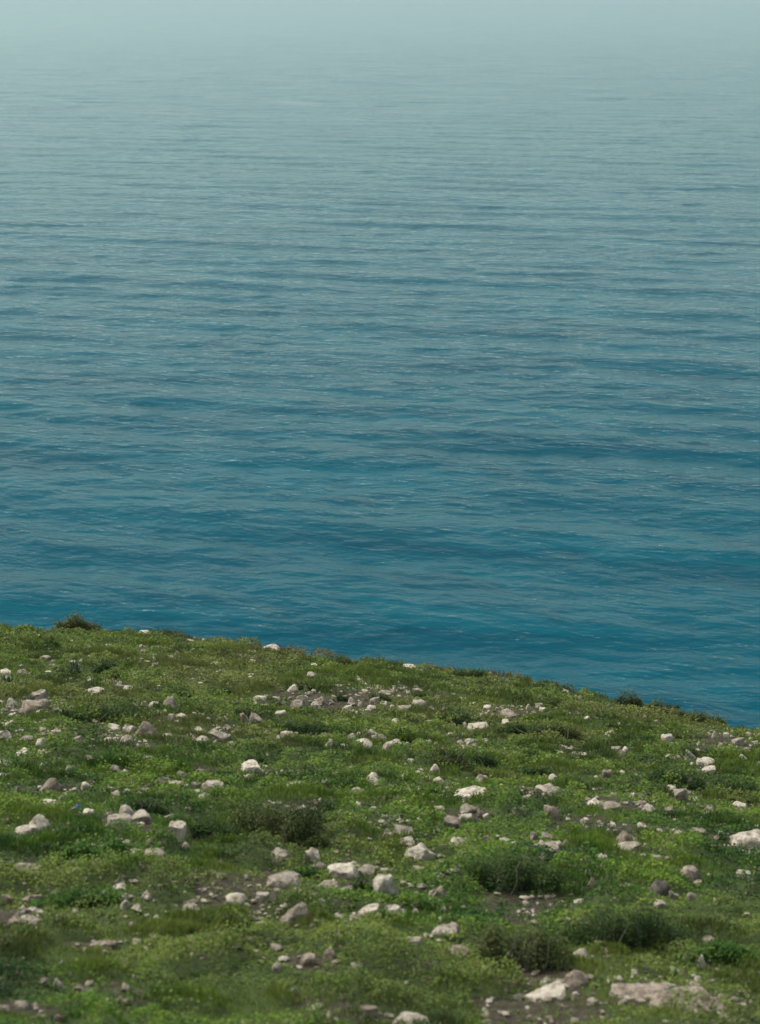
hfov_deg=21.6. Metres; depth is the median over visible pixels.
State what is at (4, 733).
rock
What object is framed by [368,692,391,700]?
bush
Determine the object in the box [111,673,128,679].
bush
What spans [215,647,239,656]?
bush
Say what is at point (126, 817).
boulder
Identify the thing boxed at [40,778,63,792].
boulder
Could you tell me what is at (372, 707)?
stone
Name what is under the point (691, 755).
rock
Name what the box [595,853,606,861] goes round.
rock
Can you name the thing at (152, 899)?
gravel
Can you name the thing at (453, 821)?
rock
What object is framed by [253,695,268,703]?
rock
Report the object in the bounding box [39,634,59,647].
bush
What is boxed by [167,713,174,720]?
stone
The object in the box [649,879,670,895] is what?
boulder
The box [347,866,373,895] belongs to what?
bush
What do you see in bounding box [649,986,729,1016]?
boulder
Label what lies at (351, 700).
stone
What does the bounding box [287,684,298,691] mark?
rock
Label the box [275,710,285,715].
rock
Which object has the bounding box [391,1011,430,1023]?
boulder
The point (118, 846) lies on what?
herb clump
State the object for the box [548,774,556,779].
rock
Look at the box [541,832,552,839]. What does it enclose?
rock
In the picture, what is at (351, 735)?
stone
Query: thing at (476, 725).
rock slab
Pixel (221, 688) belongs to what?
bush
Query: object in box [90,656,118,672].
bush
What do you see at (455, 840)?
rock
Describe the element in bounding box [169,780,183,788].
rock
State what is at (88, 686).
bush
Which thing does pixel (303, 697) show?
rock
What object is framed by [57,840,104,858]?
herb clump
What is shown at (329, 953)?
rock
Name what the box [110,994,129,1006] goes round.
rock
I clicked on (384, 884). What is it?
boulder
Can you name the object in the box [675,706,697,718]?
bush
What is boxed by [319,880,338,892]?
rock slab
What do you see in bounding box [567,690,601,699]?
bush
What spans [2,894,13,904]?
rock
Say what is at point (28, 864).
boulder
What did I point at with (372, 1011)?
boulder
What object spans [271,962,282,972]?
rock
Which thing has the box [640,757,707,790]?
bush
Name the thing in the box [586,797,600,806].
rock
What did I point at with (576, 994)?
rock
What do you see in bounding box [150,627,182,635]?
bush
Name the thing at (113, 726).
rock slab
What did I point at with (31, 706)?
rock
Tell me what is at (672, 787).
rock
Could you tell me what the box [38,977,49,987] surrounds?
rock
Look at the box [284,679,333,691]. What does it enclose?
bush
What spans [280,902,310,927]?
boulder
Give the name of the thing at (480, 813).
stone
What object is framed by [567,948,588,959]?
boulder
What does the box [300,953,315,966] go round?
rock
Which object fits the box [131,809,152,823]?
rock
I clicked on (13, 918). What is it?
rock
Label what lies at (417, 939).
rock
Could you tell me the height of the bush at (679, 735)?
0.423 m
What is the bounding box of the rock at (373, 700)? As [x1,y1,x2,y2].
[369,697,379,703]
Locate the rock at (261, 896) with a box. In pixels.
[255,892,269,901]
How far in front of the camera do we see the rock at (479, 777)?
43.14 m
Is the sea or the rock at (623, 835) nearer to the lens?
the rock at (623, 835)
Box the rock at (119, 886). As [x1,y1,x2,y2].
[113,883,124,889]
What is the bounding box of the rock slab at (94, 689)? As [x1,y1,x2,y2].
[88,687,104,695]
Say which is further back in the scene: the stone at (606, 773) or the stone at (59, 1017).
the stone at (606, 773)
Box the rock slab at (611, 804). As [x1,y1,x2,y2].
[598,801,619,810]
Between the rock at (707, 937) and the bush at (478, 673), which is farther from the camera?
the bush at (478, 673)
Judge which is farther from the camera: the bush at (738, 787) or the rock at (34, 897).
the bush at (738, 787)
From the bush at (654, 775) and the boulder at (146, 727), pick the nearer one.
the bush at (654, 775)
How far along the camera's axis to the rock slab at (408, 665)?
71.42 m
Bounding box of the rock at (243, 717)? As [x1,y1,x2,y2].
[240,713,249,725]
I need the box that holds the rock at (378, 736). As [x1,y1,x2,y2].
[371,734,386,741]
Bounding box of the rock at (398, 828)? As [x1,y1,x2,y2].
[393,824,415,837]
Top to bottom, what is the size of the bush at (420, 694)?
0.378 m
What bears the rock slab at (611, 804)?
on the hillside
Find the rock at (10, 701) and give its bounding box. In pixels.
[6,698,17,706]
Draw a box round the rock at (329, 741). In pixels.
[326,738,332,746]
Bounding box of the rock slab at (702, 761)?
[696,757,714,766]
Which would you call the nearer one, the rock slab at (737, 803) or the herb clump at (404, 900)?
the herb clump at (404, 900)
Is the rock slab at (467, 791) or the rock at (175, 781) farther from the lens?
the rock slab at (467, 791)
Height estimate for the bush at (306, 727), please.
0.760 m
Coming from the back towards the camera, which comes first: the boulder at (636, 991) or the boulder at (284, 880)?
the boulder at (284, 880)
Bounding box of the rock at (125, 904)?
[120,900,130,908]
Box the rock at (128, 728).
[122,726,135,731]
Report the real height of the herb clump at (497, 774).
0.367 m
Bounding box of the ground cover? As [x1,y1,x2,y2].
[0,622,759,1023]
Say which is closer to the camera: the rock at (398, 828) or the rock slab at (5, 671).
the rock at (398, 828)
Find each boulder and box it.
[13,863,41,878]
[29,814,51,830]
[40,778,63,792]
[105,813,131,832]
[136,721,156,736]
[169,820,186,842]
[266,871,300,888]
[270,847,290,865]
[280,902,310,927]
[304,847,320,860]
[326,862,358,879]
[358,903,379,915]
[359,1005,378,1022]
[373,874,397,897]
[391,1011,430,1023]
[404,842,436,860]
[431,922,461,941]
[524,981,567,1001]
[561,970,588,988]
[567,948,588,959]
[609,983,667,998]
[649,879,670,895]
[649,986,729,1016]
[680,865,702,882]
[729,829,759,853]
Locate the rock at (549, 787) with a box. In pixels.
[535,783,556,794]
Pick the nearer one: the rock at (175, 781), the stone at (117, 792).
the stone at (117, 792)
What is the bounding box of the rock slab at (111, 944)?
[90,940,118,949]
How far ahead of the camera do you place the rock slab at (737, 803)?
40.64 m
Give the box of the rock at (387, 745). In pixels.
[382,739,402,752]
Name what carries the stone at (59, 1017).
on the hillside
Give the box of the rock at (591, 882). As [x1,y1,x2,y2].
[588,878,595,886]
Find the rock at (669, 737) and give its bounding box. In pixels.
[661,733,673,741]
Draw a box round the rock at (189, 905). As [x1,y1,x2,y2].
[182,903,194,913]
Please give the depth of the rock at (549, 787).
41.09 m
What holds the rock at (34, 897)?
on the hillside
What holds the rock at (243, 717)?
on the hillside
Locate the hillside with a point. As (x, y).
(502, 996)
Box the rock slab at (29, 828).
[15,824,39,834]
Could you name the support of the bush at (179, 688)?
on the hillside
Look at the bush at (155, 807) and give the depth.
34.98 m
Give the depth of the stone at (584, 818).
37.35 m
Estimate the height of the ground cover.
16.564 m
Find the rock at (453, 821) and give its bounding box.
[442,815,461,829]
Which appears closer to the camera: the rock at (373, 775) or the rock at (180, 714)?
the rock at (373, 775)
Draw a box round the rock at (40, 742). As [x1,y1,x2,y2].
[35,738,46,749]
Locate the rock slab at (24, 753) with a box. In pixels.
[16,748,31,757]
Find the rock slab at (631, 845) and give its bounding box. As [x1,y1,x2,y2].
[613,841,641,853]
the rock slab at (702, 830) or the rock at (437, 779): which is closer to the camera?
the rock slab at (702, 830)
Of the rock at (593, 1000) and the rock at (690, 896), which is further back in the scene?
the rock at (690, 896)
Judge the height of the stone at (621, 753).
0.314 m
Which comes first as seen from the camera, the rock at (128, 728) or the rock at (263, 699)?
the rock at (128, 728)
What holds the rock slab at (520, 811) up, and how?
on the hillside
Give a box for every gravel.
[0,631,759,1023]
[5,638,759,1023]
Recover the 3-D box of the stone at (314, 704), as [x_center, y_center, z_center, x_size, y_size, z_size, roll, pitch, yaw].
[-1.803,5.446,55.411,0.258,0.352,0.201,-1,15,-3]
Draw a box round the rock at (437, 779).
[432,777,443,786]
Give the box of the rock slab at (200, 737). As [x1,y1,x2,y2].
[197,736,209,742]
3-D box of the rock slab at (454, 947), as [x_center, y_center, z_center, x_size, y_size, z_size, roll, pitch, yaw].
[1.026,5.812,26.161,0.298,0.202,0.263,-1,15,-2]
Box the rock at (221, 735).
[207,728,230,742]
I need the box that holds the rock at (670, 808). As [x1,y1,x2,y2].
[664,806,673,811]
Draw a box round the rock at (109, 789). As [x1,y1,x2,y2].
[107,786,115,792]
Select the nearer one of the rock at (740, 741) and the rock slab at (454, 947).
the rock slab at (454, 947)
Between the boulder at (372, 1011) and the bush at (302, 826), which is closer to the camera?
the boulder at (372, 1011)
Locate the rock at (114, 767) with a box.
[110,765,121,772]
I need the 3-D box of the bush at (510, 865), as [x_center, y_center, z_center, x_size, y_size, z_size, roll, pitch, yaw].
[2.171,5.420,30.719,1.845,1.034,1.062,-2,15,-8]
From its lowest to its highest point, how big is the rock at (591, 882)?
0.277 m
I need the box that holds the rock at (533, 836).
[530,832,539,839]
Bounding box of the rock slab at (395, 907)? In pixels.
[384,904,400,912]
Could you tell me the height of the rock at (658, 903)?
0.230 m
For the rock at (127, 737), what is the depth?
44.62 m
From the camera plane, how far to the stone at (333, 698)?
56.31 m
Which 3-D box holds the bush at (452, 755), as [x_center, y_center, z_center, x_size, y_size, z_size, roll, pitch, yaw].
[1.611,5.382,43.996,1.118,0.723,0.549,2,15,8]
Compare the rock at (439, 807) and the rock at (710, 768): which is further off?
the rock at (710, 768)
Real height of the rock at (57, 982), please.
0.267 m
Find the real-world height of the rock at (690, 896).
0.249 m
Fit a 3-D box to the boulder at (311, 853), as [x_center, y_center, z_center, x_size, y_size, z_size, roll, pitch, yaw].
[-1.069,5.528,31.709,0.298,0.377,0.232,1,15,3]
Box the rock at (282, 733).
[280,731,292,736]
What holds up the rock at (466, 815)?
on the hillside
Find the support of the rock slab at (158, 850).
on the hillside
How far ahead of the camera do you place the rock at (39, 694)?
51.08 m
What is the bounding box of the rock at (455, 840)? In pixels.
[450,837,468,847]
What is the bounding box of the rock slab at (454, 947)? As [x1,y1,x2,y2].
[448,945,468,955]
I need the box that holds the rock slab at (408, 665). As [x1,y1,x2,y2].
[403,664,416,668]
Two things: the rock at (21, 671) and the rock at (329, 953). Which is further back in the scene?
the rock at (21, 671)
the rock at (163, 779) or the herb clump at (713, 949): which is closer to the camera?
the herb clump at (713, 949)
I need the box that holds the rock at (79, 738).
[74,735,82,741]
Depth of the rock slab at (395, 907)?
28.31 m
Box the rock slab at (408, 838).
[399,836,414,844]
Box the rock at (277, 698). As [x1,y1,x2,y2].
[270,696,281,704]
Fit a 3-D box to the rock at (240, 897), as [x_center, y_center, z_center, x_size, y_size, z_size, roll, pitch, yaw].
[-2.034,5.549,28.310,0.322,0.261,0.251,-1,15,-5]
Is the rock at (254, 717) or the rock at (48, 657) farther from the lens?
the rock at (48, 657)
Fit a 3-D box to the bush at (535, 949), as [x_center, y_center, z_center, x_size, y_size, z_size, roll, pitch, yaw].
[1.839,5.433,25.600,1.392,0.996,0.924,0,15,0]
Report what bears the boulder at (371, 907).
on the hillside
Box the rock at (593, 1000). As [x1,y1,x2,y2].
[587,997,598,1005]
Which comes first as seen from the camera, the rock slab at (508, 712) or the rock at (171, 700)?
the rock at (171, 700)
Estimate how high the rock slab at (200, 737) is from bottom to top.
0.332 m
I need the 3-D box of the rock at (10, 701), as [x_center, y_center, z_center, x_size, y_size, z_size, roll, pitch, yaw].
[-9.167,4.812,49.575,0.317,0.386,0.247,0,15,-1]
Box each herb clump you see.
[27,883,130,910]
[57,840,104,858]
[102,833,145,854]
[173,899,254,932]
[293,860,332,879]
[376,891,432,911]
[473,765,525,778]
[677,934,758,965]
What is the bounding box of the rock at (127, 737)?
[120,735,133,742]
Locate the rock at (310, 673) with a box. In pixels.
[307,672,316,676]
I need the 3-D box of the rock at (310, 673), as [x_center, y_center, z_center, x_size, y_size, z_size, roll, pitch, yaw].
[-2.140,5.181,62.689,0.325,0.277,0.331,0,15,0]
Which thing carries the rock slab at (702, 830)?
on the hillside
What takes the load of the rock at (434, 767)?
on the hillside
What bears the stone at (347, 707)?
on the hillside
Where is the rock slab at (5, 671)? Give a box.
[0,668,11,675]
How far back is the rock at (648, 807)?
39.54 m
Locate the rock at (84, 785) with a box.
[81,782,91,790]
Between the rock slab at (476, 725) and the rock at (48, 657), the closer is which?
the rock slab at (476, 725)
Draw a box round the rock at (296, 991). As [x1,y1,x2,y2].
[291,987,301,997]
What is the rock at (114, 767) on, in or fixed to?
on the hillside
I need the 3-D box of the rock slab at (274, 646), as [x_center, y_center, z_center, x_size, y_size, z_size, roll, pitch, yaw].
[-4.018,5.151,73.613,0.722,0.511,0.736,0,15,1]
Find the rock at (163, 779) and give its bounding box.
[154,778,169,786]
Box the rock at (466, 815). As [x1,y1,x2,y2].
[459,813,471,819]
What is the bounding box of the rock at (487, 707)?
[482,705,491,709]
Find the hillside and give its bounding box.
[0,632,759,1023]
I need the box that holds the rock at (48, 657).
[40,655,50,661]
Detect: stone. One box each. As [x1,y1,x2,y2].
[54,1014,63,1021]
[111,790,120,801]
[146,838,153,846]
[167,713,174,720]
[311,701,319,707]
[331,695,336,701]
[343,705,351,710]
[347,697,356,704]
[348,733,355,739]
[367,705,375,710]
[477,809,483,818]
[580,817,589,823]
[602,769,611,777]
[617,975,623,982]
[618,750,624,756]
[669,890,678,899]
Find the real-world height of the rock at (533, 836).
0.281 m
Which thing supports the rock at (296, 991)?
on the hillside
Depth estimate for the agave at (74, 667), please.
58.98 m
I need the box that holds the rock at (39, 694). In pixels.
[28,689,48,699]
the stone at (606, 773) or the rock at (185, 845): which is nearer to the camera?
the rock at (185, 845)
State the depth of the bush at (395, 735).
49.27 m
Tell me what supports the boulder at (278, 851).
on the hillside
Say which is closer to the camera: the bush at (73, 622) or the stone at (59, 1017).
the stone at (59, 1017)
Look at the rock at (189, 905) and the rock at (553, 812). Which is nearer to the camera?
the rock at (189, 905)
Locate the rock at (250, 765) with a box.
[241,759,260,775]
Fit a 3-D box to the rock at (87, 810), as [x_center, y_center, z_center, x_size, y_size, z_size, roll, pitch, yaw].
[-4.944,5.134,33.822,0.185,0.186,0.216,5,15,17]
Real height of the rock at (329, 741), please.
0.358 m
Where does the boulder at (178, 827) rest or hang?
on the hillside
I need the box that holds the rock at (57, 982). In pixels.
[53,977,66,991]
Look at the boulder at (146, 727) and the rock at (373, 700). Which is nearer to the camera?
the boulder at (146, 727)
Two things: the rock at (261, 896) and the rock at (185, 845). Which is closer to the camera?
the rock at (261, 896)
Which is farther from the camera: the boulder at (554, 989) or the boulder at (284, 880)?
the boulder at (284, 880)
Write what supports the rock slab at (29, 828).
on the hillside
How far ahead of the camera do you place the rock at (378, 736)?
48.45 m
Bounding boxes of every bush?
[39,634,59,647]
[51,608,103,631]
[52,679,91,689]
[53,705,91,721]
[73,700,150,721]
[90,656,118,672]
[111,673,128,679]
[124,794,171,814]
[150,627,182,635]
[165,683,197,696]
[186,808,243,840]
[207,683,237,695]
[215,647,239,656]
[220,784,325,843]
[223,701,277,722]
[244,752,269,764]
[270,716,358,735]
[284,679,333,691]
[298,830,331,847]
[317,653,360,665]
[335,694,349,701]
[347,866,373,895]
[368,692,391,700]
[388,724,434,743]
[409,691,433,697]
[426,706,490,724]
[429,741,475,770]
[451,662,490,679]
[457,832,575,896]
[465,750,498,767]
[470,901,576,970]
[493,719,543,733]
[513,747,555,763]
[514,764,555,776]
[533,714,584,740]
[558,889,694,951]
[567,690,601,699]
[605,719,627,728]
[610,730,657,741]
[613,684,643,707]
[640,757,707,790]
[648,695,680,714]
[662,731,700,739]
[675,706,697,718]
[682,745,704,754]
[688,707,727,726]
[704,772,759,802]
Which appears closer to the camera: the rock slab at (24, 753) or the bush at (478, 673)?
the rock slab at (24, 753)
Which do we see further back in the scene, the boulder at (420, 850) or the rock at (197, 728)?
the rock at (197, 728)
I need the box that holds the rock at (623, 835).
[616,831,632,842]
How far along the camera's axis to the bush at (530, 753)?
46.78 m
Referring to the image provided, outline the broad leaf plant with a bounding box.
[671,953,690,975]
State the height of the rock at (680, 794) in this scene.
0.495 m
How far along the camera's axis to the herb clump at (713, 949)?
26.72 m
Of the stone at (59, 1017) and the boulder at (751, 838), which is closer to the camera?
the stone at (59, 1017)
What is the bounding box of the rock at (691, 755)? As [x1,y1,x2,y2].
[685,749,696,759]
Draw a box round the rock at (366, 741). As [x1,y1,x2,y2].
[355,738,371,749]
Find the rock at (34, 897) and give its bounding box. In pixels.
[27,894,41,904]
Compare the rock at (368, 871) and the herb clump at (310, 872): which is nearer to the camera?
the herb clump at (310, 872)
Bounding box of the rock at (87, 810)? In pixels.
[82,808,93,814]
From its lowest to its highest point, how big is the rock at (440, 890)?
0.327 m
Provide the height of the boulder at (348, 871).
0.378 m
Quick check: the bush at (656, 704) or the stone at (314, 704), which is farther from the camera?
the bush at (656, 704)
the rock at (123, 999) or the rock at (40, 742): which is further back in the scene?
the rock at (40, 742)
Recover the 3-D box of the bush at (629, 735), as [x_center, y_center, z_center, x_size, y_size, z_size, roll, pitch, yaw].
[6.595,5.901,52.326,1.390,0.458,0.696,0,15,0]
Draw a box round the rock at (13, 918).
[7,916,27,928]
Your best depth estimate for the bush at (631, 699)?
61.77 m
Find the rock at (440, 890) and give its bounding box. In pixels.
[432,886,446,897]
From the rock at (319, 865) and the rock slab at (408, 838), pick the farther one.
the rock slab at (408, 838)
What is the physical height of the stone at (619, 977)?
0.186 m
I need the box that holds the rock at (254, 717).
[249,712,263,725]
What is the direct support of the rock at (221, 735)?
on the hillside
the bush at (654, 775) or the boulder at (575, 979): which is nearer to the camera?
the boulder at (575, 979)
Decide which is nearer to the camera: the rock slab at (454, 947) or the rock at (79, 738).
the rock slab at (454, 947)
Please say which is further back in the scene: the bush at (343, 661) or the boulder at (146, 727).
the bush at (343, 661)
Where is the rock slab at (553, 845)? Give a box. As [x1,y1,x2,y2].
[538,841,559,851]
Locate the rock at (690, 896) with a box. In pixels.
[685,892,697,900]
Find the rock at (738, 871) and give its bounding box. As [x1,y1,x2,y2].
[736,869,750,880]
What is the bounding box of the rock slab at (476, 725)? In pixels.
[467,722,488,729]
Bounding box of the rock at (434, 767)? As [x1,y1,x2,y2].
[430,764,439,773]
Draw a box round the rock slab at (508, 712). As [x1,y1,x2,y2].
[500,708,516,717]
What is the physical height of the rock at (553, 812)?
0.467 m
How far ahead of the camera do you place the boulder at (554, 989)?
24.17 m
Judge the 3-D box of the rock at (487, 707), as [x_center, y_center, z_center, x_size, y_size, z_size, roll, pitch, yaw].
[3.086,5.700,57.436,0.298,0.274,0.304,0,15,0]
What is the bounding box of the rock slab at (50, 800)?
[40,799,58,805]
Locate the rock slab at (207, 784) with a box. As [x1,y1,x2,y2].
[202,780,223,788]
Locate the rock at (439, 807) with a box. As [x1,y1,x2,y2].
[433,806,444,811]
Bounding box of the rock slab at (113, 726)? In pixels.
[107,723,120,730]
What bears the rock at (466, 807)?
on the hillside
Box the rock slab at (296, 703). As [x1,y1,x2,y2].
[290,699,306,707]
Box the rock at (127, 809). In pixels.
[119,805,134,815]
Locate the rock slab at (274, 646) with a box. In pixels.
[263,644,278,649]
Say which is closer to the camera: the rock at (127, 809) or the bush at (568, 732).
the rock at (127, 809)
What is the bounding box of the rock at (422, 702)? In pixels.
[412,699,426,706]
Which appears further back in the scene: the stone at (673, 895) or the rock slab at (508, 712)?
the rock slab at (508, 712)
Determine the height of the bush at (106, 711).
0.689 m
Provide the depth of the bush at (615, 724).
54.09 m
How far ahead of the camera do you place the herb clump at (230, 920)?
26.16 m
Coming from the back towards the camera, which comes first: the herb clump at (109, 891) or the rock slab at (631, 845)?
the rock slab at (631, 845)
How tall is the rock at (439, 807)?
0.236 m
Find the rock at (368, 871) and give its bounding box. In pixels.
[357,864,374,876]
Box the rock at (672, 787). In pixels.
[666,784,676,791]
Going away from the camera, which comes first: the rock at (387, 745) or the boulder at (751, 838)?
the boulder at (751, 838)
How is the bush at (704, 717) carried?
on the hillside
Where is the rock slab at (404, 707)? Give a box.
[396,705,411,710]
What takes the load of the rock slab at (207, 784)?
on the hillside
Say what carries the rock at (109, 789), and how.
on the hillside
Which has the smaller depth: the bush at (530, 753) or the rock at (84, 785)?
the rock at (84, 785)
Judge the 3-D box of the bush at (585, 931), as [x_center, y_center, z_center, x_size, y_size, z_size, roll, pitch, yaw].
[3.361,5.560,27.187,1.898,0.950,0.935,1,15,5]
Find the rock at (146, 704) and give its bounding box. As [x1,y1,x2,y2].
[135,701,147,708]
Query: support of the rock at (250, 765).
on the hillside
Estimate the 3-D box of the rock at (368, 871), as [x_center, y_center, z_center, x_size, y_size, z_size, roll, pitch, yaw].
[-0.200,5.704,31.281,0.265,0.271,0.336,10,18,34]
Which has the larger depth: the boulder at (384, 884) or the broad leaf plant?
the boulder at (384, 884)
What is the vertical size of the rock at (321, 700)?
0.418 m
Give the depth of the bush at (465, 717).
54.37 m
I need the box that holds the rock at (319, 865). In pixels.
[316,862,327,869]
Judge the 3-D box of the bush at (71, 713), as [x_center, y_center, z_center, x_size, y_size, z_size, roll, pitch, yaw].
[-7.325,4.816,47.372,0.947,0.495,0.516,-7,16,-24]
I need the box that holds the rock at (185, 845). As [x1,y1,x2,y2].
[182,842,189,850]
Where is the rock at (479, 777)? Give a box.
[476,774,487,781]
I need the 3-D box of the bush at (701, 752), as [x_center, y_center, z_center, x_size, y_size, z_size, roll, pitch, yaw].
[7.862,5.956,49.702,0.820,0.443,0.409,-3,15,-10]
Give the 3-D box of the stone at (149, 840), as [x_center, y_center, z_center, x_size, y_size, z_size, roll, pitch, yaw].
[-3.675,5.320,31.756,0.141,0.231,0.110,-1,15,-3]
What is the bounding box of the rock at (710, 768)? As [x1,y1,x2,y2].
[701,765,715,772]
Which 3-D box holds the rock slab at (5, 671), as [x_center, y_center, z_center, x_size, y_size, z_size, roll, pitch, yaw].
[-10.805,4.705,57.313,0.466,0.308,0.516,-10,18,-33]
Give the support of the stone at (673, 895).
on the hillside
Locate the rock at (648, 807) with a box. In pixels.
[642,803,657,811]
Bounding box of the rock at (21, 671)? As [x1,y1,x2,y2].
[17,669,27,675]
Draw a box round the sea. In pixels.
[0,0,759,729]
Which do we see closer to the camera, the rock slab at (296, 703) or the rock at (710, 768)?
the rock at (710, 768)
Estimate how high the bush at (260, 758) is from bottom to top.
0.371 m
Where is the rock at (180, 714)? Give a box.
[175,713,187,717]
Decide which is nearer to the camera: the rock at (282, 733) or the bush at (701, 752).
the rock at (282, 733)
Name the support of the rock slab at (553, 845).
on the hillside
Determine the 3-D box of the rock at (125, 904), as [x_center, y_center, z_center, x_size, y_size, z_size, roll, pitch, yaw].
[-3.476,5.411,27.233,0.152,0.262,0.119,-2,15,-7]
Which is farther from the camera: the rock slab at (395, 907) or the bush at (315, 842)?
the bush at (315, 842)
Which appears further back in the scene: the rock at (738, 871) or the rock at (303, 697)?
the rock at (303, 697)
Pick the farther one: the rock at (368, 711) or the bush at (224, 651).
the bush at (224, 651)
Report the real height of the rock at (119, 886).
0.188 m
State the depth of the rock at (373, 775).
41.08 m
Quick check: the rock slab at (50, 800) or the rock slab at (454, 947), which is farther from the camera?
the rock slab at (50, 800)
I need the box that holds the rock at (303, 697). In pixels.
[296,695,308,704]
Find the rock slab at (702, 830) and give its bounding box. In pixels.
[691,827,705,835]
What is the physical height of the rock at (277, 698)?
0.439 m
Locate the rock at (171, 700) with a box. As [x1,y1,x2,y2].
[163,696,177,708]
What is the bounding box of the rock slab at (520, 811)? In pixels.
[512,805,528,813]
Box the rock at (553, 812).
[543,805,559,819]
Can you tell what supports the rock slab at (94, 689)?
on the hillside
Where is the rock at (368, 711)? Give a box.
[361,708,370,717]
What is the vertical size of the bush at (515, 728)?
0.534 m
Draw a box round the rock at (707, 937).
[702,935,714,942]
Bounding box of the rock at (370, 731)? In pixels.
[366,729,377,736]
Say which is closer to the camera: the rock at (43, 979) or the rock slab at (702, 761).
the rock at (43, 979)
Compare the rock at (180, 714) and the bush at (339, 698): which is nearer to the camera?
the rock at (180, 714)
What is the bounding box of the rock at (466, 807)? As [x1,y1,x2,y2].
[459,803,480,813]
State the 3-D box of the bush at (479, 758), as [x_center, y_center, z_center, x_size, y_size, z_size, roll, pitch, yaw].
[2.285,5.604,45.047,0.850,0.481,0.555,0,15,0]
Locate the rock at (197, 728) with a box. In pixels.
[193,726,203,732]
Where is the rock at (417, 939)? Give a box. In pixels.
[407,936,422,945]
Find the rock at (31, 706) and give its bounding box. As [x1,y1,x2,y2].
[18,699,52,713]
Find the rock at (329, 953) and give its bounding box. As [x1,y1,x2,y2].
[323,946,334,961]
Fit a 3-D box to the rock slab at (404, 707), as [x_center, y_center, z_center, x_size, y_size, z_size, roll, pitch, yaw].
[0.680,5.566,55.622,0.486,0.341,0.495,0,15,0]
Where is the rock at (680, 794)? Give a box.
[673,788,688,802]
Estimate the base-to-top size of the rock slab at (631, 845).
0.278 m
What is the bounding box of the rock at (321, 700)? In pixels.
[315,696,325,704]
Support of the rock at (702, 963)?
on the hillside
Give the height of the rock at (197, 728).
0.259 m
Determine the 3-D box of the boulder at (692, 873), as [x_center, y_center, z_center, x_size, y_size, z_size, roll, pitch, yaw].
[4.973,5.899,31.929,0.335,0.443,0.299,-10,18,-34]
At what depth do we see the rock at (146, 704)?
50.86 m
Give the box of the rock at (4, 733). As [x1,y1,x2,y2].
[0,730,10,738]
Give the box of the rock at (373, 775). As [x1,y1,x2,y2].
[365,772,381,783]
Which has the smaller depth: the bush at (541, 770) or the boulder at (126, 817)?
the boulder at (126, 817)
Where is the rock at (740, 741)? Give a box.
[732,737,744,744]
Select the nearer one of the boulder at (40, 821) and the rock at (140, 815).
the boulder at (40, 821)
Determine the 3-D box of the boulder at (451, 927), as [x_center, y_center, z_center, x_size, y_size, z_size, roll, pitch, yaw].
[0.892,5.766,26.957,0.434,0.348,0.339,1,15,3]
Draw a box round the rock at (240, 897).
[226,892,247,903]
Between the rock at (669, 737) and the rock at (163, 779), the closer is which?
the rock at (163, 779)
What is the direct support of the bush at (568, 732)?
on the hillside
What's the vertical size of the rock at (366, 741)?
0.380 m
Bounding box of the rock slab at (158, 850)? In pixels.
[143,848,166,864]
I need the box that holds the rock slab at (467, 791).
[454,785,488,799]
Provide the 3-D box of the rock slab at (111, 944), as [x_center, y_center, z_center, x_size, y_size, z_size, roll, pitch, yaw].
[-3.484,5.506,25.125,0.388,0.203,0.207,2,15,7]
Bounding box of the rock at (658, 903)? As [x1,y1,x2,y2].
[653,899,667,907]
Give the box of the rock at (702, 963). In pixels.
[697,954,706,967]
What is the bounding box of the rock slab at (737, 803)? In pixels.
[729,801,745,810]
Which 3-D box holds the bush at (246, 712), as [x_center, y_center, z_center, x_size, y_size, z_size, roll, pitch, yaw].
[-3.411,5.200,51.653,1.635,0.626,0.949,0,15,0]
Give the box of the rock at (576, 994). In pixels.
[571,992,579,999]
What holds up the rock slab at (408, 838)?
on the hillside
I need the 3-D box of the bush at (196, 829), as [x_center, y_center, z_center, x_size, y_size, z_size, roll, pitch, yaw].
[-2.725,5.192,32.975,1.008,0.650,0.626,0,15,0]
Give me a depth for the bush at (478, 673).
67.59 m
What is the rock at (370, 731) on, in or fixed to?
on the hillside

